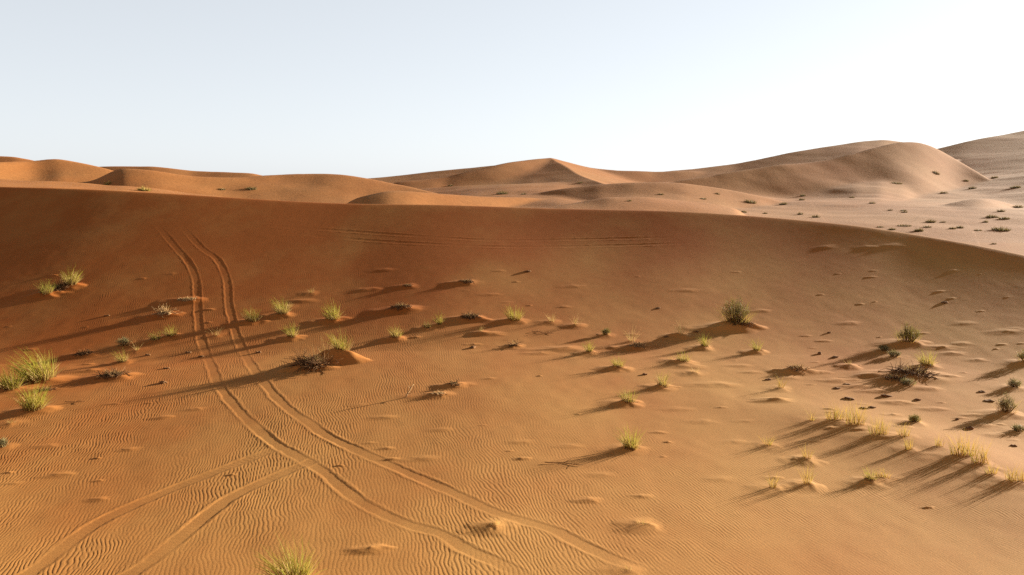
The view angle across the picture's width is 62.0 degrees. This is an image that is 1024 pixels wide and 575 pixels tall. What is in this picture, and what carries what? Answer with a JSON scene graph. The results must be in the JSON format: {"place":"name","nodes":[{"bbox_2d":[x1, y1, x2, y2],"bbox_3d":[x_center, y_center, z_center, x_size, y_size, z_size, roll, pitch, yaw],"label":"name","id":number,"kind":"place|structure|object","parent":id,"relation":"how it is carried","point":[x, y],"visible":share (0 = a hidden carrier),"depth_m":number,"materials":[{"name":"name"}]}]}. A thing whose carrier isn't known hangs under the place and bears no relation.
{"place":"outdoors","nodes":[
{"label":"outdoors","id":0,"kind":"place"},
{"bbox_2d":[0,187,1023,574],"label":"ground","id":1,"kind":"structure","parent":0,"point":[230,451],"depth_m":24.15,"materials":[{"name":"orange sand"}]},
{"bbox_2d":[0,437,12,446],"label":"desert shrub","id":2,"kind":"object","parent":1,"relation":"on","point":[3,442],"visible":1,"depth_m":20.79,"materials":[{"name":"grey plant"}]},
{"bbox_2d":[0,366,30,390],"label":"grass tuft","id":3,"kind":"object","parent":1,"relation":"on","point":[7,384],"visible":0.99,"depth_m":25.92,"materials":[{"name":"green plant"}]},
{"bbox_2d":[8,382,57,412],"bbox_3d":[-13.265,2.994,23.682,1.357,0.881,1.136,0,7,0],"label":"grass tuft","id":4,"kind":"object","parent":1,"relation":"on","point":[31,403],"visible":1,"depth_m":23.63,"materials":[{"name":"plant"}]},
{"bbox_2d":[0,349,69,383],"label":"grass tuft","id":5,"kind":"object","parent":1,"relation":"on","point":[35,375],"visible":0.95,"depth_m":26.63,"materials":[{"name":"plant"}]},
{"bbox_2d":[36,279,54,295],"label":"grass tuft","id":6,"kind":"object","parent":1,"relation":"on","point":[48,287],"visible":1,"depth_m":36.21,"materials":[{"name":"plant"}]},
{"bbox_2d":[37,385,56,391],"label":"root clump","id":7,"kind":"object","parent":1,"relation":"on","point":[50,389],"visible":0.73,"depth_m":25.79,"materials":[{"name":"brown plant"}]},
{"bbox_2d":[44,280,68,290],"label":"root clump","id":8,"kind":"object","parent":1,"relation":"on","point":[58,286],"visible":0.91,"depth_m":36.74,"materials":[{"name":"brown plant"}]},
{"bbox_2d":[58,263,83,285],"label":"grass tuft","id":9,"kind":"object","parent":1,"relation":"on","point":[70,281],"visible":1,"depth_m":36.98,"materials":[{"name":"plant"}]},
{"bbox_2d":[72,348,92,355],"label":"root clump","id":10,"kind":"object","parent":1,"relation":"on","point":[87,351],"visible":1,"depth_m":29.91,"materials":[{"name":"brown plant"}]},
{"bbox_2d":[92,366,131,379],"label":"root clump","id":11,"kind":"object","parent":1,"relation":"on","point":[111,373],"visible":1,"depth_m":26.86,"materials":[{"name":"brown plant"}]},
{"bbox_2d":[112,347,129,362],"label":"grass tuft","id":12,"kind":"object","parent":1,"relation":"on","point":[122,360],"visible":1,"depth_m":28.84,"materials":[{"name":"yellow plant"}]},
{"bbox_2d":[115,336,133,345],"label":"desert shrub","id":13,"kind":"object","parent":1,"relation":"on","point":[124,342],"visible":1,"depth_m":30.70,"materials":[{"name":"grey plant"}]},
{"bbox_2d":[147,332,161,340],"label":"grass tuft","id":14,"kind":"object","parent":1,"relation":"on","point":[154,338],"visible":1,"depth_m":31.08,"materials":[{"name":"plant"}]},
{"bbox_2d":[152,303,179,317],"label":"root clump","id":15,"kind":"object","parent":1,"relation":"on","point":[162,312],"visible":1,"depth_m":33.69,"materials":[{"name":"beige plant"}]},
{"bbox_2d":[159,326,178,336],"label":"grass tuft","id":16,"kind":"object","parent":1,"relation":"on","point":[170,333],"visible":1,"depth_m":31.43,"materials":[{"name":"plant"}]},
{"bbox_2d":[176,296,195,300],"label":"root clump","id":17,"kind":"object","parent":1,"relation":"on","point":[186,298],"visible":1,"depth_m":35.27,"materials":[{"name":"beige plant"}]},
{"bbox_2d":[240,308,260,321],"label":"grass tuft","id":18,"kind":"object","parent":1,"relation":"on","point":[250,318],"visible":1,"depth_m":32.73,"materials":[{"name":"plant"}]},
{"bbox_2d":[270,298,291,315],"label":"grass tuft","id":19,"kind":"object","parent":1,"relation":"on","point":[279,309],"visible":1,"depth_m":33.39,"materials":[{"name":"plant"}]},
{"bbox_2d":[246,533,322,574],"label":"grass tuft","id":20,"kind":"object","parent":1,"relation":"on","point":[294,570],"visible":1,"depth_m":13.18,"materials":[{"name":"plant"}]},
{"bbox_2d":[279,322,302,337],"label":"grass tuft","id":21,"kind":"object","parent":1,"relation":"on","point":[290,335],"visible":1,"depth_m":30.73,"materials":[{"name":"yellow plant"}]},
{"bbox_2d":[282,345,342,373],"bbox_3d":[-6.315,2.161,26.744,1.959,0.902,1.585,0,7,0],"label":"root clump","id":22,"kind":"object","parent":1,"relation":"on","point":[311,360],"visible":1,"depth_m":26.70,"materials":[{"name":"brown plant"}]},
{"bbox_2d":[319,301,345,320],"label":"grass tuft","id":23,"kind":"object","parent":1,"relation":"on","point":[330,315],"visible":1,"depth_m":32.54,"materials":[{"name":"plant"}]},
{"bbox_2d":[325,329,352,350],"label":"grass tuft","id":24,"kind":"object","parent":1,"relation":"on","point":[339,346],"visible":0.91,"depth_m":27.51,"materials":[{"name":"yellow plant"}]},
{"bbox_2d":[388,325,402,337],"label":"grass tuft","id":25,"kind":"object","parent":1,"relation":"on","point":[396,334],"visible":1,"depth_m":29.98,"materials":[{"name":"yellow plant"}]},
{"bbox_2d":[387,301,412,311],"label":"root clump","id":26,"kind":"object","parent":1,"relation":"on","point":[398,305],"visible":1,"depth_m":33.32,"materials":[{"name":"brown plant"}]},
{"bbox_2d":[429,390,443,395],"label":"root clump","id":27,"kind":"object","parent":1,"relation":"on","point":[437,393],"visible":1,"depth_m":23.47,"materials":[{"name":"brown wood"}]},
{"bbox_2d":[432,312,445,324],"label":"grass tuft","id":28,"kind":"object","parent":1,"relation":"on","point":[439,322],"visible":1,"depth_m":31.41,"materials":[{"name":"plant"}]},
{"bbox_2d":[446,379,462,386],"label":"root clump","id":29,"kind":"object","parent":1,"relation":"on","point":[456,382],"visible":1,"depth_m":24.27,"materials":[{"name":"brown plant"}]},
{"bbox_2d":[459,279,474,283],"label":"root clump","id":30,"kind":"object","parent":1,"relation":"on","point":[464,281],"visible":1,"depth_m":36.39,"materials":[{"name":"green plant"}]},
{"bbox_2d":[460,312,481,320],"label":"root clump","id":31,"kind":"object","parent":1,"relation":"on","point":[472,315],"visible":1,"depth_m":31.92,"materials":[{"name":"brown plant"}]},
{"bbox_2d":[502,305,523,320],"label":"grass tuft","id":32,"kind":"object","parent":1,"relation":"on","point":[512,316],"visible":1,"depth_m":31.70,"materials":[{"name":"plant"}]},
{"bbox_2d":[505,339,523,347],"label":"root clump","id":33,"kind":"object","parent":1,"relation":"on","point":[512,345],"visible":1,"depth_m":28.82,"materials":[{"name":"brown plant"}]},
{"bbox_2d":[545,458,577,464],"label":"dead branch","id":34,"kind":"object","parent":1,"relation":"on","point":[560,462],"visible":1,"depth_m":18.41,"materials":[{"name":"brown wood"}]},
{"bbox_2d":[582,339,593,352],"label":"grass tuft","id":35,"kind":"object","parent":1,"relation":"on","point":[587,348],"visible":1,"depth_m":27.98,"materials":[{"name":"yellow plant"}]},
{"bbox_2d":[601,327,610,334],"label":"desert shrub","id":36,"kind":"object","parent":1,"relation":"on","point":[606,331],"visible":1,"depth_m":30.15,"materials":[{"name":"green plant"}]},
{"bbox_2d":[609,355,625,367],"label":"grass tuft","id":37,"kind":"object","parent":1,"relation":"on","point":[616,364],"visible":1,"depth_m":26.13,"materials":[{"name":"plant"}]},
{"bbox_2d":[609,426,643,450],"bbox_3d":[2.641,3.347,19.357,0.927,0.687,0.885,0,7,0],"label":"grass tuft","id":38,"kind":"object","parent":1,"relation":"on","point":[629,444],"visible":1,"depth_m":19.35,"materials":[{"name":"plant"}]},
{"bbox_2d":[617,389,638,403],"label":"grass tuft","id":39,"kind":"object","parent":1,"relation":"on","point":[626,399],"visible":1,"depth_m":22.75,"materials":[{"name":"plant"}]},
{"bbox_2d":[629,341,647,346],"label":"root clump","id":40,"kind":"object","parent":1,"relation":"on","point":[637,345],"visible":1,"depth_m":28.70,"materials":[{"name":"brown wood"}]},
{"bbox_2d":[655,373,673,386],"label":"grass tuft","id":41,"kind":"object","parent":1,"relation":"on","point":[661,382],"visible":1,"depth_m":24.29,"materials":[{"name":"plant"}]},
{"bbox_2d":[673,352,691,361],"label":"grass tuft","id":42,"kind":"object","parent":1,"relation":"on","point":[685,359],"visible":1,"depth_m":27.00,"materials":[{"name":"yellow plant"}]},
{"bbox_2d":[697,336,712,346],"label":"grass tuft","id":43,"kind":"object","parent":1,"relation":"on","point":[703,343],"visible":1,"depth_m":28.80,"materials":[{"name":"yellow plant"}]},
{"bbox_2d":[712,295,753,324],"bbox_3d":[8.264,0.755,31.000,1.998,1.245,1.557,-2,7,-21],"label":"desert shrub","id":44,"kind":"object","parent":1,"relation":"on","point":[737,312],"visible":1,"depth_m":31.01,"materials":[{"name":"green plant"}]},
{"bbox_2d":[726,314,755,326],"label":"root clump","id":45,"kind":"object","parent":1,"relation":"on","point":[738,323],"visible":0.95,"depth_m":30.98,"materials":[{"name":"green plant"}]},
{"bbox_2d":[748,339,763,350],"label":"grass tuft","id":46,"kind":"object","parent":1,"relation":"on","point":[756,348],"visible":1,"depth_m":28.39,"materials":[{"name":"yellow plant"}]},
{"bbox_2d":[758,436,776,445],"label":"stalk clump","id":47,"kind":"object","parent":1,"relation":"on","point":[769,444],"visible":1,"depth_m":19.81,"materials":[{"name":"yellow plant"}]},
{"bbox_2d":[767,473,779,488],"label":"stalk clump","id":48,"kind":"object","parent":1,"relation":"on","point":[772,485],"visible":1,"depth_m":17.25,"materials":[{"name":"yellow plant"}]},
{"bbox_2d":[785,362,809,371],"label":"root clump","id":49,"kind":"object","parent":1,"relation":"on","point":[801,368],"visible":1,"depth_m":26.14,"materials":[{"name":"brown wood"}]},
{"bbox_2d":[796,462,813,484],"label":"stalk clump","id":50,"kind":"object","parent":1,"relation":"on","point":[807,475],"visible":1,"depth_m":17.46,"materials":[{"name":"yellow plant"}]},
{"bbox_2d":[801,443,814,458],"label":"stalk clump","id":51,"kind":"object","parent":1,"relation":"on","point":[806,454],"visible":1,"depth_m":18.95,"materials":[{"name":"yellow plant"}]},
{"bbox_2d":[823,404,849,419],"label":"stalk clump","id":52,"kind":"object","parent":1,"relation":"on","point":[835,415],"visible":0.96,"depth_m":21.42,"materials":[{"name":"yellow plant"}]},
{"bbox_2d":[842,400,871,424],"bbox_3d":[8.486,3.049,21.057,0.842,0.752,0.607,0,7,0],"label":"stalk clump","id":53,"kind":"object","parent":1,"relation":"on","point":[854,421],"visible":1,"depth_m":21.06,"materials":[{"name":"yellow plant"}]},
{"bbox_2d":[861,466,879,480],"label":"grass tuft","id":54,"kind":"object","parent":1,"relation":"on","point":[869,477],"visible":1,"depth_m":17.71,"materials":[{"name":"plant"}]},
{"bbox_2d":[863,413,890,435],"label":"stalk clump","id":55,"kind":"object","parent":1,"relation":"on","point":[882,431],"visible":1,"depth_m":20.34,"materials":[{"name":"yellow plant"}]},
{"bbox_2d":[873,468,892,478],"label":"stalk clump","id":56,"kind":"object","parent":1,"relation":"on","point":[881,475],"visible":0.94,"depth_m":17.91,"materials":[{"name":"yellow plant"}]},
{"bbox_2d":[877,344,889,350],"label":"desert shrub","id":57,"kind":"object","parent":1,"relation":"on","point":[884,348],"visible":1,"depth_m":28.53,"materials":[{"name":"green plant"}]},
{"bbox_2d":[883,372,905,382],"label":"root clump","id":58,"kind":"object","parent":1,"relation":"on","point":[895,378],"visible":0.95,"depth_m":25.31,"materials":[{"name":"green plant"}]},
{"bbox_2d":[887,350,901,356],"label":"desert shrub","id":59,"kind":"object","parent":1,"relation":"on","point":[893,353],"visible":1,"depth_m":27.87,"materials":[{"name":"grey plant"}]},
{"bbox_2d":[894,424,912,436],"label":"stalk clump","id":60,"kind":"object","parent":1,"relation":"on","point":[905,434],"visible":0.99,"depth_m":20.30,"materials":[{"name":"yellow plant"}]},
{"bbox_2d":[894,321,922,341],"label":"desert shrub","id":61,"kind":"object","parent":1,"relation":"on","point":[910,335],"visible":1,"depth_m":29.17,"materials":[{"name":"green plant"}]},
{"bbox_2d":[903,437,913,449],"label":"stalk clump","id":62,"kind":"object","parent":1,"relation":"on","point":[909,447],"visible":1,"depth_m":19.43,"materials":[{"name":"yellow plant"}]},
{"bbox_2d":[901,377,916,385],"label":"desert shrub","id":63,"kind":"object","parent":1,"relation":"on","point":[906,382],"visible":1,"depth_m":24.89,"materials":[{"name":"grey plant"}]},
{"bbox_2d":[881,360,943,379],"bbox_3d":[12.152,2.418,25.821,1.630,0.610,1.389,0,7,0],"label":"root clump","id":64,"kind":"object","parent":1,"relation":"on","point":[916,369],"visible":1,"depth_m":25.81,"materials":[{"name":"brown plant"}]},
{"bbox_2d":[909,414,920,421],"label":"desert shrub","id":65,"kind":"object","parent":1,"relation":"on","point":[914,418],"visible":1,"depth_m":21.57,"materials":[{"name":"green plant"}]},
{"bbox_2d":[911,348,937,366],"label":"grass tuft","id":66,"kind":"object","parent":1,"relation":"on","point":[926,362],"visible":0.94,"depth_m":26.94,"materials":[{"name":"yellow plant"}]},
{"bbox_2d":[934,434,945,446],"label":"stalk clump","id":67,"kind":"object","parent":1,"relation":"on","point":[938,443],"visible":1,"depth_m":19.65,"materials":[{"name":"yellow plant"}]},
{"bbox_2d":[946,428,980,456],"bbox_3d":[10.072,3.448,19.031,0.903,0.670,0.583,0,7,0],"label":"stalk clump","id":68,"kind":"object","parent":1,"relation":"on","point":[962,451],"visible":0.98,"depth_m":18.99,"materials":[{"name":"yellow plant"}]},
{"bbox_2d":[966,439,992,464],"bbox_3d":[10.172,3.537,18.515,0.585,0.655,0.574,-6,9,-42],"label":"stalk clump","id":69,"kind":"object","parent":1,"relation":"on","point":[982,457],"visible":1,"depth_m":18.51,"materials":[{"name":"yellow plant"}]},
{"bbox_2d":[983,462,998,473],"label":"stalk clump","id":70,"kind":"object","parent":1,"relation":"on","point":[993,472],"visible":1,"depth_m":17.95,"materials":[{"name":"yellow plant"}]},
{"bbox_2d":[992,391,1023,412],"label":"desert shrub","id":71,"kind":"object","parent":1,"relation":"on","point":[1005,406],"visible":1,"depth_m":22.58,"materials":[{"name":"green plant"}]},
{"bbox_2d":[1004,463,1023,481],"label":"stalk clump","id":72,"kind":"object","parent":1,"relation":"on","point":[1010,476],"visible":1,"depth_m":17.56,"materials":[{"name":"yellow plant"}]},
{"bbox_2d":[1006,377,1022,387],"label":"desert shrub","id":73,"kind":"object","parent":1,"relation":"on","point":[1013,383],"visible":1,"depth_m":24.88,"materials":[{"name":"green plant"}]},
{"bbox_2d":[1011,423,1023,431],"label":"desert shrub","id":74,"kind":"object","parent":1,"relation":"on","point":[1017,427],"visible":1,"depth_m":21.30,"materials":[{"name":"green plant"}]},
{"bbox_2d":[1013,350,1023,361],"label":"desert shrub","id":75,"kind":"object","parent":1,"relation":"on","point":[1021,355],"visible":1,"depth_m":27.18,"materials":[{"name":"green plant"}]},
{"bbox_2d":[0,131,1023,242],"bbox_3d":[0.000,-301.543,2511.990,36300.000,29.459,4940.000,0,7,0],"label":"dunes","id":76,"kind":"structure","parent":0,"point":[829,181],"depth_m":109.84,"materials":[{"name":"beige sand"}]},
{"bbox_2d":[138,186,151,190],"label":"scrub bush","id":77,"kind":"object","parent":76,"relation":"on","point":[143,188],"visible":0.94,"depth_m":70.60,"materials":[{"name":"plant"}]},
{"bbox_2d":[744,200,756,203],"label":"scrub bush","id":78,"kind":"object","parent":76,"relation":"on","point":[750,201],"visible":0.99,"depth_m":98.95,"materials":[{"name":"brown plant"}]},
{"bbox_2d":[985,214,996,217],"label":"scrub bush","id":79,"kind":"object","parent":76,"relation":"on","point":[991,216],"visible":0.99,"depth_m":75.63,"materials":[{"name":"brown plant"}]},
{"bbox_2d":[991,225,1010,230],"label":"scrub bush","id":80,"kind":"object","parent":76,"relation":"on","point":[1000,229],"visible":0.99,"depth_m":66.64,"materials":[{"name":"brown plant"}]},
{"bbox_2d":[0,0,1023,177],"label":"sky","id":81,"kind":"structure","parent":0,"point":[358,88],"materials":[{"name":"white"}]},
{"bbox_2d":[676,321,690,333],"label":"dry grass","id":82,"kind":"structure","parent":0,"point":[682,329],"depth_m":30.07,"materials":[{"name":"beige plant"}]}
]}

